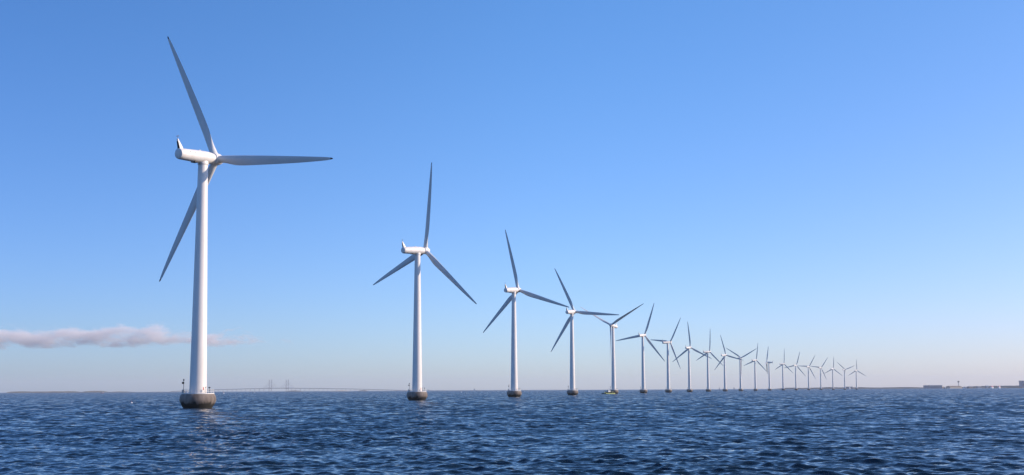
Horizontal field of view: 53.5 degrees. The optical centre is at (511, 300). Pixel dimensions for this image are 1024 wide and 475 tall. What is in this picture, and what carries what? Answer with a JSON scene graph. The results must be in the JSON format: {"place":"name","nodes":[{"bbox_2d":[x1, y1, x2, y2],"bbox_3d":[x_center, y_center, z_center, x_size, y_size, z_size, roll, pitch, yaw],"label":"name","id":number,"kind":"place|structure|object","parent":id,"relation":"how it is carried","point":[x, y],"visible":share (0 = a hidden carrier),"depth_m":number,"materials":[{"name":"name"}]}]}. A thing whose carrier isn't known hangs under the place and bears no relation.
{"place":"outdoors","nodes":[
{"label":"outdoors","id":0,"kind":"place"},
{"bbox_2d":[7,391,121,392],"bbox_3d":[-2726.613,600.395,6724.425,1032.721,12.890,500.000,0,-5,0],"label":"island terrain","id":1,"kind":"structure","parent":0,"point":[61,392],"depth_m":6509.83,"materials":[{"name":"grey"}]},
{"bbox_2d":[398,390,450,390],"bbox_3d":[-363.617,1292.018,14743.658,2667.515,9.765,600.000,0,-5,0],"label":"shore terrain","id":2,"kind":"structure","parent":0,"point":[428,390],"depth_m":14466.92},
{"bbox_2d":[0,388,1023,474],"bbox_3d":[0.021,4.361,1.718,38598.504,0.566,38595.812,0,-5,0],"label":"sea water","id":3,"kind":"structure","parent":0,"point":[962,431],"depth_m":98.22,"materials":[{"name":"blue liquid"}]},
{"bbox_2d":[159,36,332,407],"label":"wind turbine","id":4,"kind":"object","parent":3,"relation":"in","point":[197,396],"visible":0.98,"depth_m":256.94,"materials":[{"name":"metal"}]},
{"bbox_2d":[170,379,397,391],"bbox_3d":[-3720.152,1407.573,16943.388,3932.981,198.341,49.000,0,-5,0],"label":"cable stayed bridge","id":5,"kind":"structure","parent":3,"relation":"on","point":[271,388],"depth_m":16924.58,"materials":[{"name":"grey metal"}]},
{"bbox_2d":[373,162,476,399],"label":"wind turbine","id":6,"kind":"object","parent":3,"relation":"in","point":[416,392],"visible":0.96,"depth_m":432.33,"materials":[{"name":"grey metal"}]},
{"bbox_2d":[483,230,567,396],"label":"wind turbine","id":7,"kind":"object","parent":3,"relation":"in","point":[514,391],"visible":1,"depth_m":607.33,"materials":[{"name":"grey metal"}]},
{"bbox_2d":[551,269,618,394],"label":"wind turbine","id":8,"kind":"object","parent":3,"relation":"in","point":[572,390],"visible":0.98,"depth_m":781.54,"materials":[{"name":"grey metal"}]},
{"bbox_2d":[581,303,643,393],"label":"wind turbine","id":9,"kind":"object","parent":3,"relation":"in","point":[612,327],"visible":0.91,"depth_m":953.00,"materials":[{"name":"grey metal"}]},
{"bbox_2d":[616,304,664,392],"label":"wind turbine","id":10,"kind":"object","parent":3,"relation":"in","point":[642,390],"visible":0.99,"depth_m":1127.46,"materials":[{"name":"grey metal"}]},
{"bbox_2d":[654,320,680,391],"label":"wind turbine","id":11,"kind":"object","parent":3,"relation":"in","point":[668,389],"visible":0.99,"depth_m":1297.97,"materials":[{"name":"grey metal"}]},
{"bbox_2d":[674,321,711,391],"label":"wind turbine","id":12,"kind":"object","parent":3,"relation":"in","point":[689,389],"visible":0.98,"depth_m":1469.22,"materials":[{"name":"grey metal"}]},
{"bbox_2d":[697,343,720,391],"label":"wind turbine","id":13,"kind":"object","parent":3,"relation":"in","point":[708,389],"visible":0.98,"depth_m":1638.01,"materials":[{"name":"grey metal"}]},
{"bbox_2d":[715,335,741,390],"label":"wind turbine","id":14,"kind":"object","parent":3,"relation":"in","point":[724,387],"visible":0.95,"depth_m":1806.94,"materials":[{"name":"grey metal"}]},
{"bbox_2d":[728,348,756,390],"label":"wind turbine","id":15,"kind":"object","parent":3,"relation":"in","point":[740,368],"visible":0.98,"depth_m":1975.58,"materials":[{"name":"grey metal"}]},
{"bbox_2d":[744,345,763,390],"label":"wind turbine","id":16,"kind":"object","parent":3,"relation":"in","point":[755,387],"visible":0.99,"depth_m":2141.49,"materials":[{"name":"grey metal"}]},
{"bbox_2d":[765,351,772,390],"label":"wind turbine","id":17,"kind":"object","parent":3,"relation":"in","point":[769,389],"visible":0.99,"depth_m":2306.90,"materials":[{"name":"grey metal"}]},
{"bbox_2d":[776,353,792,389],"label":"wind turbine","id":18,"kind":"object","parent":3,"relation":"in","point":[781,364],"visible":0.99,"depth_m":2469.89,"materials":[{"name":"grey metal"}]},
{"bbox_2d":[785,352,803,389],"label":"wind turbine","id":19,"kind":"object","parent":3,"relation":"in","point":[795,373],"visible":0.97,"depth_m":2632.24,"materials":[{"name":"grey metal"}]},
{"bbox_2d":[803,356,814,389],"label":"wind turbine","id":20,"kind":"object","parent":3,"relation":"in","point":[808,374],"visible":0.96,"depth_m":2793.15,"materials":[{"name":"grey metal"}]},
{"bbox_2d":[811,357,827,389],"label":"wind turbine","id":21,"kind":"object","parent":3,"relation":"in","point":[820,375],"visible":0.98,"depth_m":2953.07,"materials":[{"name":"grey metal"}]},
{"bbox_2d":[824,359,840,389],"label":"wind turbine","id":22,"kind":"object","parent":3,"relation":"in","point":[833,388],"visible":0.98,"depth_m":3112.15,"materials":[{"name":"grey metal"}]},
{"bbox_2d":[838,363,852,389],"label":"wind turbine","id":23,"kind":"object","parent":3,"relation":"in","point":[844,376],"visible":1,"depth_m":3268.14,"materials":[{"name":"grey metal"}]},
{"bbox_2d":[848,360,863,388],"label":"wind turbine","id":24,"kind":"object","parent":3,"relation":"in","point":[856,370],"visible":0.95,"depth_m":3425.34,"materials":[{"name":"grey metal"}]},
{"bbox_2d":[923,385,941,388],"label":"blue hall","id":25,"kind":"structure","parent":3,"relation":"in","point":[932,386],"depth_m":6022.25,"materials":[{"name":"blue metal"}]},
{"bbox_2d":[946,386,961,387],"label":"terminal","id":26,"kind":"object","parent":3,"relation":"in","point":[953,386],"visible":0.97,"depth_m":6070.59,"materials":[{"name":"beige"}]},
{"bbox_2d":[0,0,1023,392],"label":"sky","id":27,"kind":"structure","parent":0,"point":[842,181],"materials":[{"name":"blue"}]},
{"bbox_2d":[778,386,1021,388],"bbox_3d":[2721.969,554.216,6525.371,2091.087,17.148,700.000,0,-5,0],"label":"shore terrain","id":28,"kind":"structure","parent":0,"point":[895,387],"depth_m":6240.59,"materials":[{"name":"grey"}]},
{"bbox_2d":[1019,381,1023,387],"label":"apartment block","id":29,"kind":"structure","parent":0,"point":[1021,383],"depth_m":6218.23,"materials":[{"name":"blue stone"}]}
]}

